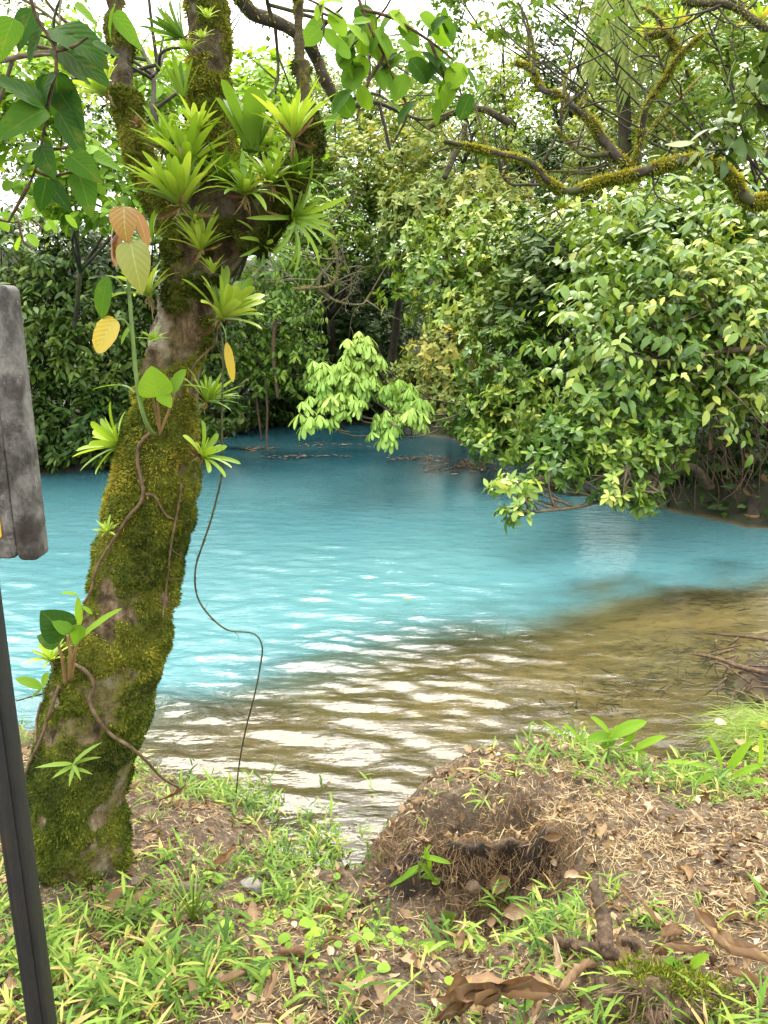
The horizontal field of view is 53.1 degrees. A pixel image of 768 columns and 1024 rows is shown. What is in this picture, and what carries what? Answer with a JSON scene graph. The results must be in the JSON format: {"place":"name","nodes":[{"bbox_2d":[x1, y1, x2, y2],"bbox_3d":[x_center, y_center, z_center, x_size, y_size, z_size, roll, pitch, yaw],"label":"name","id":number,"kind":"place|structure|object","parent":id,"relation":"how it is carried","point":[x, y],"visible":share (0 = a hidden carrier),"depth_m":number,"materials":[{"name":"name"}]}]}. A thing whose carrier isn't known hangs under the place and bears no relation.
{"place":"outdoors","nodes":[
{"label":"outdoors","id":0,"kind":"place"},
{"bbox_2d":[202,48,320,418],"bbox_3d":[-2.449,-3.151,11.083,1.213,5.010,6.428,-7,16,-25],"label":"bright sapling","id":1,"kind":"object","parent":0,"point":[268,85],"visible":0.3,"depth_m":8.21,"materials":[{"name":"green plant"}]},
{"bbox_2d":[0,248,767,1023],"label":"ground","id":2,"kind":"structure","parent":0,"point":[416,706],"depth_m":4.12,"materials":[{"name":"soil"}]},
{"bbox_2d":[0,285,56,1023],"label":"sign","id":3,"kind":"object","parent":2,"relation":"on","point":[23,533],"visible":1,"depth_m":1.25,"materials":[{"name":"grey wood"}]},
{"bbox_2d":[0,0,78,103],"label":"dark branch","id":4,"kind":"object","parent":2,"relation":"on","point":[44,52],"visible":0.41,"depth_m":4.06,"materials":[{"name":"brown plant"}]},
{"bbox_2d":[0,194,94,472],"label":"vine draped tree","id":5,"kind":"object","parent":2,"relation":"on","point":[24,285],"visible":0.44,"depth_m":10.53,"materials":[{"name":"green plant"}]},
{"bbox_2d":[13,208,153,473],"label":"leafy tree","id":6,"kind":"object","parent":2,"relation":"on","point":[86,399],"visible":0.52,"depth_m":10.80,"materials":[{"name":"green plant"}]},
{"bbox_2d":[0,9,187,440],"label":"backlit tree","id":7,"kind":"object","parent":2,"relation":"on","point":[39,66],"visible":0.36,"depth_m":8.31,"materials":[{"name":"green plant"}]},
{"bbox_2d":[4,0,246,124],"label":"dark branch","id":8,"kind":"object","parent":2,"relation":"on","point":[151,71],"visible":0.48,"depth_m":4.06,"materials":[{"name":"brown plant"}]},
{"bbox_2d":[75,197,252,446],"bbox_3d":[-3.326,-2.730,11.628,2.644,3.881,2.021,0,14,0],"label":"hidden tree","id":9,"kind":"object","parent":2,"relation":"on","point":[206,419],"visible":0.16,"depth_m":11.43,"materials":[{"name":"green plant"}]},
{"bbox_2d":[25,0,327,891],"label":"mossy tree","id":10,"kind":"object","parent":2,"relation":"on","point":[81,832],"visible":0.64,"depth_m":2.44,"materials":[{"name":"green plant"}]},
{"bbox_2d":[0,204,76,250],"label":"leafy branch","id":11,"kind":"object","parent":10,"relation":"attached to","point":[32,239],"visible":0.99,"depth_m":3.01,"materials":[{"name":"green plant"}]},
{"bbox_2d":[23,639,72,670],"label":"bromeliad","id":12,"kind":"object","parent":10,"relation":"attached to","point":[47,655],"visible":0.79,"depth_m":2.48,"materials":[{"name":"green plant"}]},
{"bbox_2d":[35,742,101,785],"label":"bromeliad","id":13,"kind":"object","parent":10,"relation":"attached to","point":[73,767],"visible":1,"depth_m":2.34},
{"bbox_2d":[0,0,141,222],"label":"leafy branch","id":14,"kind":"object","parent":10,"relation":"attached to","point":[79,50],"visible":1,"depth_m":1.37,"materials":[{"name":"green plant"}]},
{"bbox_2d":[37,591,121,683],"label":"philodendron","id":15,"kind":"object","parent":10,"relation":"attached to","point":[57,627],"visible":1,"depth_m":2.29,"materials":[{"name":"green plant"}]},
{"bbox_2d":[72,46,116,108],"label":"bromeliad","id":16,"kind":"object","parent":10,"relation":"attached to","point":[97,89],"visible":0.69,"depth_m":2.35,"materials":[{"name":"green plant"}]},
{"bbox_2d":[73,401,124,473],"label":"bromeliad","id":17,"kind":"object","parent":10,"relation":"attached to","point":[106,434],"visible":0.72,"depth_m":2.42,"materials":[{"name":"green plant"}]},
{"bbox_2d":[82,426,150,603],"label":"climbing vine","id":18,"kind":"object","parent":10,"relation":"attached to","point":[138,470],"visible":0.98,"depth_m":2.38,"materials":[{"name":"brown plant"}]},
{"bbox_2d":[67,662,178,787],"bbox_3d":[-0.803,0.765,2.566,0.230,0.630,0.356,13,19,42],"label":"aerial root","id":19,"kind":"object","parent":10,"relation":"attached to","point":[97,717],"visible":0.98,"depth_m":2.43,"materials":[{"name":"brown plant"}]},
{"bbox_2d":[92,203,156,436],"bbox_3d":[-0.705,-0.516,2.151,0.170,0.648,0.156,-13,19,-42],"label":"climbing shoot","id":20,"kind":"object","parent":10,"relation":"attached to","point":[132,259],"visible":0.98,"depth_m":2.10,"materials":[{"name":"green plant"}]},
{"bbox_2d":[106,259,179,319],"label":"bromeliad","id":21,"kind":"object","parent":10,"relation":"attached to","point":[148,291],"visible":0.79,"depth_m":2.34,"materials":[{"name":"green plant"}]},
{"bbox_2d":[95,336,207,435],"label":"philodendron","id":22,"kind":"object","parent":10,"relation":"attached to","point":[160,386],"visible":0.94,"depth_m":2.22,"materials":[{"name":"green plant"}]},
{"bbox_2d":[129,106,188,161],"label":"bromeliad","id":23,"kind":"object","parent":10,"relation":"attached to","point":[164,132],"visible":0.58,"depth_m":2.26,"materials":[{"name":"green plant"}]},
{"bbox_2d":[136,0,199,56],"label":"bromeliad","id":24,"kind":"object","parent":10,"relation":"attached to","point":[174,31],"visible":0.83,"depth_m":2.20,"materials":[{"name":"green plant"}]},
{"bbox_2d":[116,151,228,223],"bbox_3d":[-0.600,-0.942,2.205,0.304,0.222,0.302,-8,16,-29],"label":"bromeliad","id":25,"kind":"object","parent":10,"relation":"attached to","point":[180,185],"visible":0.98,"depth_m":2.15,"materials":[{"name":"green plant"}]},
{"bbox_2d":[154,48,198,98],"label":"bromeliad","id":26,"kind":"object","parent":10,"relation":"attached to","point":[178,77],"visible":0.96,"depth_m":2.24,"materials":[{"name":"green plant"}]},
{"bbox_2d":[131,105,233,182],"bbox_3d":[-0.575,-1.047,2.216,0.286,0.222,0.282,0,14,0],"label":"bromeliad","id":27,"kind":"object","parent":10,"relation":"attached to","point":[192,141],"visible":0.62,"depth_m":2.18,"materials":[{"name":"green plant"}]},
{"bbox_2d":[169,94,222,134],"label":"bromeliad","id":28,"kind":"object","parent":10,"relation":"attached to","point":[189,114],"visible":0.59,"depth_m":2.18,"materials":[{"name":"green plant"}]},
{"bbox_2d":[172,207,229,263],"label":"bromeliad","id":29,"kind":"object","parent":10,"relation":"attached to","point":[199,235],"visible":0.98,"depth_m":2.25,"materials":[{"name":"green plant"}]},
{"bbox_2d":[183,420,240,476],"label":"bromeliad","id":30,"kind":"object","parent":10,"relation":"attached to","point":[206,450],"visible":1,"depth_m":2.40,"materials":[{"name":"green plant"}]},
{"bbox_2d":[184,368,241,415],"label":"bromeliad","id":31,"kind":"object","parent":10,"relation":"attached to","point":[212,390],"visible":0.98,"depth_m":2.38,"materials":[{"name":"green plant"}]},
{"bbox_2d":[182,265,264,335],"bbox_3d":[-0.485,-0.651,2.336,0.227,0.227,0.322,0,14,0],"label":"bromeliad","id":32,"kind":"object","parent":10,"relation":"attached to","point":[233,302],"visible":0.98,"depth_m":2.33,"materials":[{"name":"green plant"}]},
{"bbox_2d":[191,140,259,181],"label":"bromeliad","id":33,"kind":"object","parent":10,"relation":"attached to","point":[222,160],"visible":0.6,"depth_m":2.23,"materials":[{"name":"green plant"}]},
{"bbox_2d":[194,325,262,792],"bbox_3d":[-0.518,0.275,2.678,0.220,1.812,0.332,0,14,0],"label":"hanging vine","id":34,"kind":"object","parent":10,"relation":"hanging from","point":[199,553],"visible":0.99,"depth_m":2.51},
{"bbox_2d":[195,152,299,215],"bbox_3d":[-0.402,-0.931,2.176,0.269,0.173,0.272,12,19,40],"label":"bromeliad","id":35,"kind":"object","parent":10,"relation":"attached to","point":[244,178],"visible":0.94,"depth_m":2.16,"materials":[{"name":"green plant"}]},
{"bbox_2d":[216,79,281,153],"bbox_3d":[-0.383,-1.120,2.194,0.186,0.174,0.187,0,14,0],"label":"bromeliad","id":36,"kind":"object","parent":10,"relation":"attached to","point":[251,130],"visible":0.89,"depth_m":2.16,"materials":[{"name":"green plant"}]},
{"bbox_2d":[238,198,295,294],"bbox_3d":[-0.362,-0.812,2.365,0.149,0.276,0.293,8,16,29],"label":"bromeliad","id":37,"kind":"object","parent":10,"relation":"attached to","point":[270,241],"visible":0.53,"depth_m":2.34,"materials":[{"name":"green plant"}]},
{"bbox_2d":[229,149,311,200],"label":"bromeliad","id":38,"kind":"object","parent":10,"relation":"attached to","point":[273,176],"visible":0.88,"depth_m":2.17,"materials":[{"name":"green plant"}]},
{"bbox_2d":[239,78,336,161],"bbox_3d":[-0.270,-1.102,2.162,0.277,0.211,0.306,0,14,0],"label":"bromeliad","id":39,"kind":"object","parent":10,"relation":"attached to","point":[293,118],"visible":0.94,"depth_m":2.12,"materials":[{"name":"green plant"}]},
{"bbox_2d":[247,154,347,275],"bbox_3d":[-0.247,-0.875,2.308,0.201,0.330,0.340,6,15,22],"label":"bromeliad","id":40,"kind":"object","parent":10,"relation":"attached to","point":[300,218],"visible":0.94,"depth_m":2.30,"materials":[{"name":"green plant"}]},
{"bbox_2d":[262,138,333,194],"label":"bromeliad","id":41,"kind":"object","parent":10,"relation":"attached to","point":[300,168],"visible":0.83,"depth_m":2.20,"materials":[{"name":"green plant"}]},
{"bbox_2d":[303,0,370,58],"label":"leafy branch","id":42,"kind":"object","parent":10,"relation":"attached to","point":[313,35],"visible":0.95,"depth_m":3.21,"materials":[{"name":"green plant"}]},
{"bbox_2d":[125,856,249,935],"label":"sedge","id":43,"kind":"object","parent":2,"relation":"on","point":[190,911],"visible":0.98,"depth_m":2.41,"materials":[{"name":"green plant"}]},
{"bbox_2d":[134,42,329,372],"bbox_3d":[-2.632,-4.293,12.580,3.510,6.084,2.354,8,16,29],"label":"tree","id":44,"kind":"object","parent":2,"relation":"on","point":[239,55],"visible":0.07,"depth_m":11.90,"materials":[{"name":"green plant"}]},
{"bbox_2d":[210,242,331,416],"bbox_3d":[-2.489,-2.914,12.957,3.978,3.542,1.805,14,20,43],"label":"hanging shrub","id":45,"kind":"object","parent":2,"relation":"on","point":[248,360],"visible":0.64,"depth_m":12.09,"materials":[{"name":"green plant"}]},
{"bbox_2d":[245,180,397,346],"bbox_3d":[-0.843,-3.416,10.991,1.653,2.378,1.930,11,18,37],"label":"mossy limb","id":46,"kind":"object","parent":45,"relation":"attached to","point":[298,288],"visible":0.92,"depth_m":11.16,"materials":[{"name":"brown plant"}]},
{"bbox_2d":[199,306,431,433],"bbox_3d":[-1.649,-3.223,16.083,6.089,2.897,2.991,-6,15,-21],"label":"shade shrub","id":47,"kind":"object","parent":2,"relation":"on","point":[287,407],"visible":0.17,"depth_m":15.65,"materials":[{"name":"green plant"}]},
{"bbox_2d":[263,138,417,392],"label":"slope tree","id":48,"kind":"object","parent":2,"relation":"on","point":[339,228],"visible":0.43,"depth_m":13.56,"materials":[{"name":"green plant"}]},
{"bbox_2d":[80,793,601,1008],"bbox_3d":[-0.209,1.343,2.469,2.075,0.474,1.017,0,14,0],"label":"pennyworth","id":49,"kind":"object","parent":2,"relation":"on","point":[305,922],"visible":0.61,"depth_m":2.31,"materials":[{"name":"green plant"}]},
{"bbox_2d":[233,0,455,149],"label":"dark limb","id":50,"kind":"object","parent":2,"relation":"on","point":[267,17],"visible":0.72,"depth_m":4.32,"materials":[{"name":"brown plant"}]},
{"bbox_2d":[303,0,476,143],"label":"leafy branch","id":51,"kind":"object","parent":50,"relation":"hanging from","point":[372,40],"visible":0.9,"depth_m":3.77,"materials":[{"name":"green plant"}]},
{"bbox_2d":[258,225,432,377],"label":"shade tree","id":52,"kind":"object","parent":2,"relation":"on","point":[342,319],"visible":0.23,"depth_m":15.96,"materials":[{"name":"green plant"}]},
{"bbox_2d":[273,61,424,330],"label":"tree","id":53,"kind":"object","parent":2,"relation":"on","point":[352,123],"visible":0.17,"depth_m":16.53,"materials":[{"name":"green plant"}]},
{"bbox_2d":[0,811,742,1023],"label":"creeping herb","id":54,"kind":"object","parent":2,"relation":"on","point":[559,1012],"visible":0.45,"depth_m":2.21,"materials":[{"name":"green plant"}]},
{"bbox_2d":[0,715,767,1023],"bbox_3d":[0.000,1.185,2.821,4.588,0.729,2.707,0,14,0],"label":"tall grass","id":55,"kind":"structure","parent":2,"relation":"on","point":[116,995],"depth_m":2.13,"materials":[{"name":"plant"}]},
{"bbox_2d":[0,727,767,1023],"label":"grass","id":56,"kind":"structure","parent":2,"relation":"on","point":[341,1018],"depth_m":2.37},
{"bbox_2d":[0,0,767,294],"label":"forest","id":57,"kind":"object","parent":2,"relation":"on","point":[90,109],"visible":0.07,"depth_m":24.77,"materials":[{"name":"green plant"}]},
{"bbox_2d":[0,735,767,1023],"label":"leaf litter","id":58,"kind":"object","parent":2,"relation":"on","point":[358,949],"visible":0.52,"depth_m":2.56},
{"bbox_2d":[0,735,767,1023],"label":"straw","id":59,"kind":"object","parent":2,"relation":"on","point":[603,855],"visible":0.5,"depth_m":2.58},
{"bbox_2d":[288,331,483,444],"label":"palmate tree","id":60,"kind":"object","parent":2,"relation":"on","point":[348,391],"visible":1,"depth_m":9.26,"materials":[{"name":"green plant"}]},
{"bbox_2d":[315,94,465,416],"bbox_3d":[0.073,-4.268,14.216,2.919,6.338,1.935,0,14,0],"label":"flowering tree","id":61,"kind":"object","parent":2,"relation":"on","point":[422,143],"visible":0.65,"depth_m":13.62,"materials":[{"name":"green plant"}]},
{"bbox_2d":[23,282,767,517],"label":"undergrowth","id":62,"kind":"object","parent":2,"relation":"on","point":[713,506],"depth_m":11.49,"materials":[{"name":"green plant"}]},
{"bbox_2d":[199,710,620,869],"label":"shore grass","id":63,"kind":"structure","parent":2,"relation":"on","point":[313,837],"depth_m":3.34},
{"bbox_2d":[390,845,450,886],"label":"leafy plant","id":64,"kind":"object","parent":2,"relation":"on","point":[413,870],"visible":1,"depth_m":2.80,"materials":[{"name":"green plant"}]},
{"bbox_2d":[365,379,498,453],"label":"palmate sapling","id":65,"kind":"object","parent":2,"relation":"on","point":[414,413],"visible":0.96,"depth_m":9.36,"materials":[{"name":"green plant"}]},
{"bbox_2d":[379,320,498,434],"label":"domed shrub","id":66,"kind":"object","parent":2,"relation":"on","point":[438,385],"visible":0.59,"depth_m":11.10,"materials":[{"name":"green plant"}]},
{"bbox_2d":[371,41,538,358],"bbox_3d":[1.414,-6.083,16.020,3.542,7.002,2.660,0,14,0],"label":"slender tree","id":67,"kind":"object","parent":2,"relation":"on","point":[475,129],"visible":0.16,"depth_m":15.46,"materials":[{"name":"green plant"}]},
{"bbox_2d":[427,984,507,1021],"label":"dry leaf","id":68,"kind":"object","parent":2,"relation":"on","point":[455,1008],"visible":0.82,"depth_m":1.88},
{"bbox_2d":[355,786,583,931],"bbox_3d":[0.278,1.340,2.923,1.050,0.600,0.495,7,16,26],"label":"root fringe","id":69,"kind":"object","parent":2,"relation":"on","point":[573,855],"visible":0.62,"depth_m":2.79,"materials":[{"name":"plant"}]},
{"bbox_2d":[372,190,573,407],"bbox_3d":[1.517,-2.949,12.045,2.687,4.056,2.706,-12,18,-39],"label":"rounded tree","id":70,"kind":"object","parent":2,"relation":"on","point":[473,259],"visible":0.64,"depth_m":11.55,"materials":[{"name":"green plant"}]},
{"bbox_2d":[415,971,560,1005],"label":"dry leaf","id":71,"kind":"object","parent":2,"relation":"on","point":[534,986],"visible":1,"depth_m":1.86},
{"bbox_2d":[444,317,567,469],"bbox_3d":[1.998,-1.530,10.582,2.728,2.276,1.612,-13,19,-41],"label":"waterside shrub","id":72,"kind":"object","parent":2,"relation":"on","point":[507,388],"visible":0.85,"depth_m":10.07,"materials":[{"name":"green plant"}]},
{"bbox_2d":[413,0,632,400],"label":"tree","id":73,"kind":"object","parent":2,"relation":"on","point":[502,92],"visible":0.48,"depth_m":12.69,"materials":[{"name":"green plant"}]},
{"bbox_2d":[467,112,632,335],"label":"round tree","id":74,"kind":"object","parent":2,"relation":"on","point":[539,145],"visible":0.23,"depth_m":17.33,"materials":[{"name":"green plant"}]},
{"bbox_2d":[441,186,659,401],"bbox_3d":[2.285,-2.639,10.807,2.763,3.756,2.512,-7,16,-26],"label":"spreading tree","id":75,"kind":"object","parent":2,"relation":"on","point":[536,285],"visible":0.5,"depth_m":10.49,"materials":[{"name":"green plant"}]},
{"bbox_2d":[552,958,598,1005],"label":"dry leaf","id":76,"kind":"object","parent":2,"relation":"on","point":[580,967],"visible":0.91,"depth_m":1.95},
{"bbox_2d":[508,15,647,252],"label":"dark vine tree","id":77,"kind":"object","parent":2,"relation":"on","point":[547,80],"visible":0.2,"depth_m":19.70,"materials":[{"name":"green plant"}]},
{"bbox_2d":[425,0,767,185],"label":"overhead tree","id":78,"kind":"object","parent":2,"relation":"on","point":[497,34],"visible":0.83,"depth_m":9.18,"materials":[{"name":"green plant"}]},
{"bbox_2d":[426,54,517,181],"bbox_3d":[1.324,-5.800,11.398,1.435,1.763,0.675,0,14,0],"label":"arched limb","id":79,"kind":"object","parent":78,"relation":"attached to","point":[500,117],"visible":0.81,"depth_m":11.30,"materials":[{"name":"brown plant"}]},
{"bbox_2d":[428,586,767,728],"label":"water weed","id":80,"kind":"object","parent":2,"relation":"on","point":[654,677],"visible":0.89,"depth_m":5.18,"materials":[{"name":"brown plant"}]},
{"bbox_2d":[482,366,715,534],"bbox_3d":[2.518,-0.678,7.892,3.517,1.620,1.104,-6,15,-21],"label":"trailing shrub","id":81,"kind":"object","parent":2,"relation":"on","point":[614,490],"visible":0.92,"depth_m":7.61,"materials":[{"name":"green plant"}]},
{"bbox_2d":[543,716,665,758],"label":"leafy plant","id":82,"kind":"object","parent":2,"relation":"on","point":[625,728],"visible":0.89,"depth_m":3.48,"materials":[{"name":"green plant"}]},
{"bbox_2d":[577,0,681,211],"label":"palm","id":83,"kind":"object","parent":2,"relation":"on","point":[622,54],"visible":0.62,"depth_m":12.79,"materials":[{"name":"green plant"}]},
{"bbox_2d":[548,39,722,357],"bbox_3d":[4.568,-5.800,14.510,2.804,6.636,4.730,0,14,0],"label":"light tree","id":84,"kind":"object","parent":2,"relation":"on","point":[608,128],"visible":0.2,"depth_m":14.63,"materials":[{"name":"green plant"}]},
{"bbox_2d":[519,183,767,467],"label":"overhanging tree","id":85,"kind":"object","parent":2,"relation":"on","point":[610,336],"visible":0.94,"depth_m":7.79,"materials":[{"name":"green plant"}]},
{"bbox_2d":[405,0,767,231],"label":"mossy limb","id":86,"kind":"object","parent":85,"relation":"attached to","point":[631,171],"visible":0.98,"depth_m":7.42,"materials":[{"name":"green plant"}]},
{"bbox_2d":[627,0,767,67],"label":"mossy limb","id":87,"kind":"object","parent":86,"relation":"attached to","point":[739,7],"visible":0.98,"depth_m":6.03,"materials":[{"name":"green plant"}]},
{"bbox_2d":[640,266,767,430],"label":"limb","id":88,"kind":"object","parent":85,"relation":"attached to","point":[726,351],"visible":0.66,"depth_m":7.71,"materials":[{"name":"brown plant"}]},
{"bbox_2d":[545,880,742,1023],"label":"mossy stump","id":89,"kind":"object","parent":2,"relation":"on","point":[656,973],"visible":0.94,"depth_m":1.87,"materials":[{"name":"brown wood"}]},
{"bbox_2d":[523,151,767,432],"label":"slope shrub","id":90,"kind":"object","parent":2,"relation":"on","point":[683,230],"visible":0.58,"depth_m":8.88,"materials":[{"name":"green plant"}]},
{"bbox_2d":[577,164,767,308],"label":"back tree","id":91,"kind":"object","parent":2,"relation":"on","point":[701,186],"visible":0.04,"depth_m":11.47,"materials":[{"name":"green plant"}]},
{"bbox_2d":[594,0,767,317],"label":"tall tree","id":92,"kind":"object","parent":2,"relation":"on","point":[677,126],"visible":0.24,"depth_m":13.26,"materials":[{"name":"green plant"}]},
{"bbox_2d":[651,941,712,954],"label":"dry leaf","id":93,"kind":"object","parent":2,"relation":"on","point":[678,946],"visible":0.84,"depth_m":2.05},
{"bbox_2d":[609,0,767,375],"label":"tree","id":94,"kind":"object","parent":2,"relation":"on","point":[725,31],"visible":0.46,"depth_m":11.35,"materials":[{"name":"green plant"}]},
{"bbox_2d":[650,405,767,510],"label":"root tangle","id":95,"kind":"object","parent":2,"relation":"on","point":[710,446],"visible":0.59,"depth_m":8.40,"materials":[{"name":"brown wood"}]},
{"bbox_2d":[662,687,767,760],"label":"tussock","id":96,"kind":"object","parent":2,"relation":"on","point":[747,729],"visible":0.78,"depth_m":3.98,"materials":[{"name":"green plant"}]},
{"bbox_2d":[664,731,766,788],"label":"leafy plant","id":97,"kind":"object","parent":2,"relation":"on","point":[738,755],"visible":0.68,"depth_m":3.25,"materials":[{"name":"green plant"}]},
{"bbox_2d":[665,17,767,192],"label":"dark leaved tree","id":98,"kind":"object","parent":2,"relation":"on","point":[736,146],"visible":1,"depth_m":5.49,"materials":[{"name":"green plant"}]},
{"bbox_2d":[681,637,767,724],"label":"root clump","id":99,"kind":"object","parent":2,"relation":"on","point":[749,683],"visible":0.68,"depth_m":4.75,"materials":[{"name":"brown wood"}]},
{"bbox_2d":[688,900,767,963],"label":"dry leaf","id":100,"kind":"object","parent":2,"relation":"on","point":[725,940],"visible":1,"depth_m":2.00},
{"bbox_2d":[0,423,767,729],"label":"water","id":101,"kind":"structure","parent":0,"point":[301,558],"depth_m":7.25,"materials":[{"name":"liquid"}]},
{"bbox_2d":[240,441,496,477],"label":"floating leaves","id":102,"kind":"object","parent":101,"relation":"on","point":[468,463],"visible":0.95,"depth_m":11.91,"materials":[{"name":"brown plant"}]},
{"bbox_2d":[0,0,767,260],"label":"sky","id":103,"kind":"structure","parent":0,"point":[245,35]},
{"bbox_2d":[363,158,541,416],"bbox_3d":[1.080,-3.543,13.313,2.214,4.682,2.576,-12,18,-39],"label":"flowering shrub","id":104,"kind":"object","parent":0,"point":[462,188],"visible":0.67,"depth_m":12.72,"materials":[{"name":"green plant"}]},
{"bbox_2d":[508,306,602,473],"bbox_3d":[2.356,-1.642,10.562,1.702,2.319,1.555,-6,16,-23],"label":"shade shrub","id":105,"kind":"object","parent":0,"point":[563,366],"visible":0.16,"depth_m":10.33,"materials":[{"name":"green plant"}]},
{"bbox_2d":[631,390,767,489],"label":"shade shrub","id":106,"kind":"object","parent":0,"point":[693,457],"visible":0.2,"depth_m":9.03,"materials":[{"name":"green plant"}]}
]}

